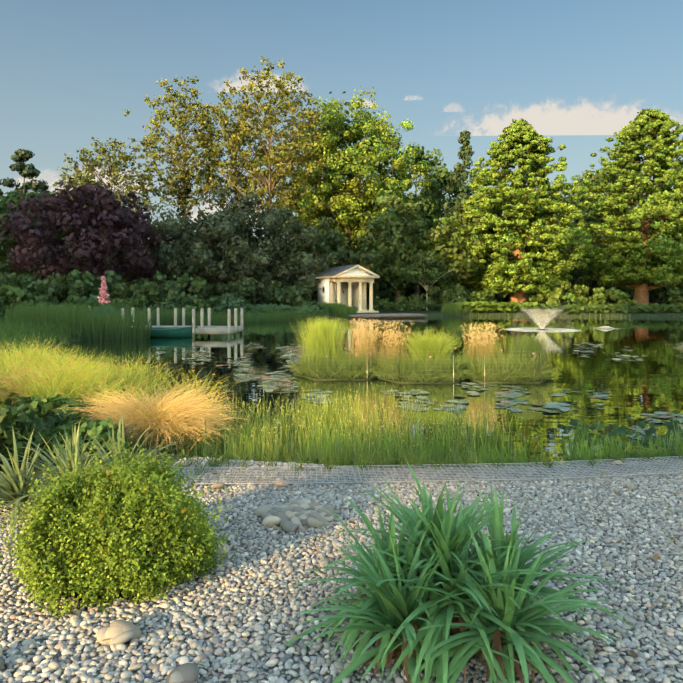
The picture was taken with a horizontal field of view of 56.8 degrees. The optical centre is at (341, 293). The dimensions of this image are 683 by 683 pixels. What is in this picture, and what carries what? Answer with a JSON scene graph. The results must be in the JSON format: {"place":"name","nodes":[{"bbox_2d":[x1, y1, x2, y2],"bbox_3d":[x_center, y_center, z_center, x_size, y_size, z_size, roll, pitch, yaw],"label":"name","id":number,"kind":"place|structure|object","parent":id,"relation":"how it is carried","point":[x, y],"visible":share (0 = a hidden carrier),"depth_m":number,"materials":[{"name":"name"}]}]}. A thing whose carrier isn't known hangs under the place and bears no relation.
{"place":"outdoors","nodes":[
{"label":"outdoors","id":0,"kind":"place"},
{"bbox_2d":[16,169,59,185],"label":"cloud","id":1,"kind":"structure","parent":0,"point":[21,179],"depth_m":2527.01,"materials":[{"name":"white"}]},
{"bbox_2d":[63,170,124,248],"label":"ash tree","id":2,"kind":"object","parent":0,"point":[95,183],"depth_m":80.48,"materials":[{"name":"green plant"}]},
{"bbox_2d":[47,163,151,191],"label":"cloud","id":3,"kind":"structure","parent":0,"point":[52,188],"depth_m":2521.65,"materials":[{"name":"white"}]},
{"bbox_2d":[176,171,193,292],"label":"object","id":4,"kind":"object","parent":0,"point":[187,189],"visible":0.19,"depth_m":74.97,"materials":[{"name":"green plant"}]},
{"bbox_2d":[180,198,261,223],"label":"cloud","id":5,"kind":"structure","parent":0,"point":[195,213],"depth_m":2512.65,"materials":[{"name":"white"}]},
{"bbox_2d":[214,71,307,92],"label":"cloud","id":6,"kind":"structure","parent":0,"point":[236,84],"depth_m":2508.64,"materials":[{"name":"white"}]},
{"bbox_2d":[0,301,682,682],"bbox_3d":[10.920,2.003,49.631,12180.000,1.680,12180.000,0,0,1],"label":"terrain","id":7,"kind":"structure","parent":0,"point":[502,313],"depth_m":3.80,"materials":[{"name":"grey gravel"}]},
{"bbox_2d":[0,189,66,281],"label":"green tree","id":8,"kind":"object","parent":7,"relation":"on","point":[4,201],"depth_m":60.73,"materials":[{"name":"green plant"}]},
{"bbox_2d":[0,149,73,287],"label":"cedar tree","id":9,"kind":"object","parent":7,"relation":"on","point":[27,171],"depth_m":75.90,"materials":[{"name":"green plant"}]},
{"bbox_2d":[1,233,84,259],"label":"tree","id":10,"kind":"object","parent":7,"relation":"on","point":[68,244],"depth_m":95.91,"materials":[{"name":"green plant"}]},
{"bbox_2d":[0,392,130,470],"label":"leafy plants","id":11,"kind":"object","parent":7,"relation":"on","point":[46,419],"visible":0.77,"depth_m":6.57,"materials":[{"name":"green plant"}]},
{"bbox_2d":[0,177,180,305],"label":"purple beech tree","id":12,"kind":"object","parent":7,"relation":"on","point":[126,234],"depth_m":54.05,"materials":[{"name":"purple plant"}]},
{"bbox_2d":[0,415,192,539],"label":"spiky plants","id":13,"kind":"object","parent":7,"relation":"on","point":[16,493],"visible":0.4,"depth_m":5.03,"materials":[{"name":"green plant"}]},
{"bbox_2d":[92,276,120,318],"bbox_3d":[-12.105,0.536,32.048,2.459,2.913,2.319,0,0,1],"label":"flowering plant","id":14,"kind":"object","parent":7,"relation":"on","point":[103,289],"visible":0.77,"depth_m":31.86,"materials":[{"name":"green plant"}]},
{"bbox_2d":[43,137,170,266],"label":"ash tree","id":15,"kind":"object","parent":7,"relation":"on","point":[83,158],"depth_m":71.62,"materials":[{"name":"green plant"}]},
{"bbox_2d":[0,317,237,456],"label":"bank grass","id":16,"kind":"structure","parent":7,"relation":"on","point":[32,369],"depth_m":10.15,"materials":[{"name":"green plant"}]},
{"bbox_2d":[0,426,239,618],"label":"shrub","id":17,"kind":"object","parent":7,"relation":"on","point":[126,531],"visible":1,"depth_m":3.54,"materials":[{"name":"green plant"}]},
{"bbox_2d":[56,373,254,456],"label":"ornamental grass","id":18,"kind":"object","parent":7,"relation":"on","point":[185,416],"depth_m":7.40,"materials":[{"name":"yellow plant"}]},
{"bbox_2d":[123,75,232,223],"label":"ash tree","id":19,"kind":"object","parent":7,"relation":"on","point":[203,117],"depth_m":74.01,"materials":[{"name":"green plant"}]},
{"bbox_2d":[131,223,226,295],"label":"shrubby tree","id":20,"kind":"object","parent":7,"relation":"on","point":[212,260],"depth_m":66.00,"materials":[{"name":"green plant"}]},
{"bbox_2d":[190,94,285,216],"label":"ash tree","id":21,"kind":"object","parent":7,"relation":"on","point":[221,180],"depth_m":79.10,"materials":[{"name":"green plant"}]},
{"bbox_2d":[148,185,329,304],"bbox_3d":[-9.810,-4.328,66.411,17.345,13.264,20.799,0,0,1],"label":"holm oak tree","id":22,"kind":"object","parent":7,"relation":"on","point":[258,260],"depth_m":60.75,"materials":[{"name":"green plant"}]},
{"bbox_2d":[194,56,335,303],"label":"ash tree","id":23,"kind":"object","parent":7,"relation":"on","point":[265,106],"depth_m":71.77,"materials":[{"name":"green plant"}]},
{"bbox_2d":[264,193,349,244],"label":"tree","id":24,"kind":"object","parent":7,"relation":"on","point":[289,219],"depth_m":98.96,"materials":[{"name":"green plant"}]},
{"bbox_2d":[274,112,360,298],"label":"ash tree","id":25,"kind":"object","parent":7,"relation":"on","point":[308,129],"depth_m":83.15,"materials":[{"name":"green plant"}]},
{"bbox_2d":[281,216,376,304],"bbox_3d":[-1.331,-3.164,66.220,9.923,9.586,9.344,0,0,1],"label":"shrubby tree","id":26,"kind":"object","parent":7,"relation":"on","point":[334,251],"depth_m":64.28,"materials":[{"name":"green plant"}]},
{"bbox_2d":[0,456,682,682],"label":"pebbles","id":27,"kind":"object","parent":7,"relation":"on","point":[300,514],"visible":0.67,"depth_m":3.65,"materials":[{"name":"grey gravel"}]},
{"bbox_2d":[0,456,682,523],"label":"gabion","id":28,"kind":"object","parent":7,"relation":"on","point":[527,464],"visible":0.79,"depth_m":5.92,"materials":[{"name":"metal"}]},
{"bbox_2d":[0,270,682,317],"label":"hedge","id":29,"kind":"object","parent":7,"relation":"on","point":[68,287],"visible":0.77,"depth_m":50.47,"materials":[{"name":"green plant"}]},
{"bbox_2d":[0,296,682,323],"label":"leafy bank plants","id":30,"kind":"object","parent":7,"relation":"on","point":[511,306],"visible":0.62,"depth_m":55.41,"materials":[{"name":"green plant"}]},
{"bbox_2d":[2,243,682,302],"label":"shrubs","id":31,"kind":"object","parent":7,"relation":"on","point":[380,289],"depth_m":85.59,"materials":[{"name":"green plant"}]},
{"bbox_2d":[11,455,682,682],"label":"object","id":32,"kind":"object","parent":7,"relation":"on","point":[632,652],"visible":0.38,"depth_m":4.26,"materials":[{"name":"grey stone"}]},
{"bbox_2d":[315,265,379,312],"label":"garden temple","id":33,"kind":"structure","parent":7,"relation":"on","point":[361,280],"depth_m":56.91,"materials":[{"name":"beige stone"}]},
{"bbox_2d":[279,86,430,260],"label":"sycamore tree","id":34,"kind":"object","parent":7,"relation":"on","point":[358,162],"depth_m":75.60,"materials":[{"name":"green plant"}]},
{"bbox_2d":[31,441,682,492],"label":"grass weeds","id":35,"kind":"object","parent":7,"relation":"on","point":[415,462],"visible":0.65,"depth_m":6.20,"materials":[{"name":"green plant"}]},
{"bbox_2d":[343,191,420,244],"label":"tree","id":36,"kind":"object","parent":7,"relation":"on","point":[411,192],"depth_m":100.17,"materials":[{"name":"green plant"}]},
{"bbox_2d":[350,317,423,318],"bbox_3d":[3.120,2.163,53.911,6.000,0.620,5.200,0,0,-24],"label":"deck base","id":37,"kind":"object","parent":7,"relation":"on","point":[385,317],"visible":0.07,"depth_m":51.23,"materials":[{"name":"wood"}]},
{"bbox_2d":[348,313,427,317],"bbox_3d":[3.169,1.808,53.799,6.390,0.190,5.545,0,0,-24],"label":"deck timber","id":38,"kind":"object","parent":37,"relation":"on","point":[366,315],"visible":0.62,"depth_m":52.01,"materials":[{"name":"grey wood"}]},
{"bbox_2d":[357,190,434,303],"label":"tree","id":39,"kind":"object","parent":7,"relation":"on","point":[392,226],"depth_m":67.98,"materials":[{"name":"green plant"}]},
{"bbox_2d":[388,143,462,301],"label":"tree","id":40,"kind":"object","parent":7,"relation":"on","point":[438,180],"depth_m":83.34,"materials":[{"name":"green plant"}]},
{"bbox_2d":[396,251,461,309],"bbox_3d":[8.453,-1.027,61.115,6.158,6.104,5.342,0,0,1],"label":"tree","id":41,"kind":"object","parent":7,"relation":"on","point":[425,271],"depth_m":60.29,"materials":[{"name":"green plant"}]},
{"bbox_2d":[418,179,477,235],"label":"tree","id":42,"kind":"object","parent":7,"relation":"on","point":[439,195],"depth_m":97.40,"materials":[{"name":"green plant"}]},
{"bbox_2d":[410,210,494,293],"bbox_3d":[11.571,-3.440,65.182,9.035,10.432,9.966,0,0,1],"label":"tree","id":43,"kind":"object","parent":7,"relation":"on","point":[470,268],"depth_m":64.05,"materials":[{"name":"green plant"}]},
{"bbox_2d":[284,459,640,682],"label":"grass clump","id":44,"kind":"object","parent":7,"relation":"on","point":[413,602],"depth_m":2.90,"materials":[{"name":"green plant"}]},
{"bbox_2d":[440,130,485,294],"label":"leyland tree","id":45,"kind":"object","parent":7,"relation":"on","point":[460,172],"depth_m":80.92,"materials":[{"name":"green plant"}]},
{"bbox_2d":[432,118,595,302],"bbox_3d":[18.005,-8.200,65.528,17.597,19.913,17.211,0,0,1],"label":"cypress tree","id":46,"kind":"object","parent":7,"relation":"on","point":[518,138],"depth_m":62.74,"materials":[{"name":"green plant"}]},
{"bbox_2d":[480,176,559,241],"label":"tree","id":47,"kind":"object","parent":7,"relation":"on","point":[540,217],"depth_m":95.00,"materials":[{"name":"green plant"}]},
{"bbox_2d":[565,178,603,302],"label":"tree","id":48,"kind":"object","parent":7,"relation":"on","point":[575,275],"depth_m":80.00,"materials":[{"name":"green plant"}]},
{"bbox_2d":[549,168,657,241],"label":"tree","id":49,"kind":"object","parent":7,"relation":"on","point":[584,175],"depth_m":92.47,"materials":[{"name":"green plant"}]},
{"bbox_2d":[563,108,682,304],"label":"cypress tree","id":50,"kind":"object","parent":7,"relation":"on","point":[663,249],"depth_m":65.76,"materials":[{"name":"green plant"}]},
{"bbox_2d":[639,168,682,236],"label":"tree","id":51,"kind":"object","parent":7,"relation":"on","point":[673,205],"depth_m":74.44,"materials":[{"name":"green plant"}]},
{"bbox_2d":[0,0,682,249],"label":"sky","id":52,"kind":"structure","parent":0,"point":[70,69],"materials":[{"name":"blue"}]},
{"bbox_2d":[318,268,371,306],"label":"temple walls","id":53,"kind":"structure","parent":0,"point":[322,297],"depth_m":60.06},
{"bbox_2d":[313,264,379,276],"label":"temple roof","id":54,"kind":"structure","parent":53,"relation":"on","point":[334,271],"depth_m":57.93,"materials":[{"name":"grey stone"}]},
{"bbox_2d":[355,99,377,107],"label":"cloud","id":55,"kind":"structure","parent":0,"point":[368,102],"depth_m":2498.19,"materials":[{"name":"white"}]},
{"bbox_2d":[52,317,682,471],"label":"pond water","id":56,"kind":"structure","parent":0,"point":[652,383],"depth_m":15.00,"materials":[{"name":"green liquid"}]},
{"bbox_2d":[50,305,242,337],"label":"jetty","id":57,"kind":"object","parent":56,"relation":"in","point":[202,330],"visible":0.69,"depth_m":30.14,"materials":[{"name":"grey wood"}]},
{"bbox_2d":[147,326,197,337],"bbox_3d":[-7.959,1.782,29.317,2.631,0.563,1.349,0,0,1],"label":"rowboat","id":58,"kind":"object","parent":56,"relation":"on","point":[178,333],"visible":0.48,"depth_m":28.79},
{"bbox_2d":[149,326,196,329],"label":"boat trim","id":59,"kind":"structure","parent":58,"relation":"attached to","point":[170,327],"depth_m":29.04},
{"bbox_2d":[3,301,682,340],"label":"reeds","id":60,"kind":"object","parent":56,"relation":"on","point":[113,327],"visible":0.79,"depth_m":29.56,"materials":[{"name":"green plant"}]},
{"bbox_2d":[154,342,682,439],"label":"lily pads","id":61,"kind":"object","parent":56,"relation":"on","point":[274,383],"visible":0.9,"depth_m":13.06,"materials":[{"name":"green plant"}]},
{"bbox_2d":[293,373,545,382],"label":"island rafts","id":62,"kind":"object","parent":56,"relation":"on","point":[429,382],"visible":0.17,"depth_m":14.29,"materials":[{"name":"brown wood"}]},
{"bbox_2d":[306,370,540,381],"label":"island soil","id":63,"kind":"structure","parent":62,"relation":"on","point":[414,377],"depth_m":14.75,"materials":[{"name":"brown soil"}]},
{"bbox_2d":[284,315,559,381],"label":"ornamental grasses","id":64,"kind":"object","parent":63,"relation":"on","point":[320,356],"visible":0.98,"depth_m":15.08,"materials":[{"name":"green plant"}]},
{"bbox_2d":[293,342,551,381],"bbox_3d":[1.941,1.643,15.523,6.321,0.681,2.624,0,0,1],"label":"island fence","id":65,"kind":"object","parent":63,"relation":"on","point":[534,366],"visible":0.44,"depth_m":14.76,"materials":[{"name":"wood"}]},
{"bbox_2d":[189,382,682,469],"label":"reeds","id":66,"kind":"object","parent":56,"relation":"on","point":[260,436],"visible":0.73,"depth_m":7.72,"materials":[{"name":"green plant"}]},
{"bbox_2d":[505,307,577,331],"bbox_3d":[11.146,1.357,35.122,4.200,1.288,4.200,0,0,1],"label":"fountain spray","id":67,"kind":"object","parent":56,"relation":"on","point":[517,329],"visible":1,"depth_m":34.84,"materials":[{"name":"white liquid"}]},
{"bbox_2d":[557,416,682,460],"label":"aquatic plants","id":68,"kind":"object","parent":56,"relation":"on","point":[650,431],"visible":0.65,"depth_m":8.26,"materials":[{"name":"green plant"}]},
{"bbox_2d":[404,95,421,99],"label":"cloud","id":69,"kind":"structure","parent":0,"point":[415,96],"depth_m":2494.23,"materials":[{"name":"white"}]},
{"bbox_2d":[443,103,464,111],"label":"cloud","id":70,"kind":"structure","parent":0,"point":[449,110],"depth_m":2490.71,"materials":[{"name":"white"}]},
{"bbox_2d":[444,99,682,135],"bbox_3d":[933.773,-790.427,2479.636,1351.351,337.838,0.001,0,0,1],"label":"cloud","id":71,"kind":"structure","parent":0,"point":[549,118],"depth_m":2480.76,"materials":[{"name":"white"}]}
]}

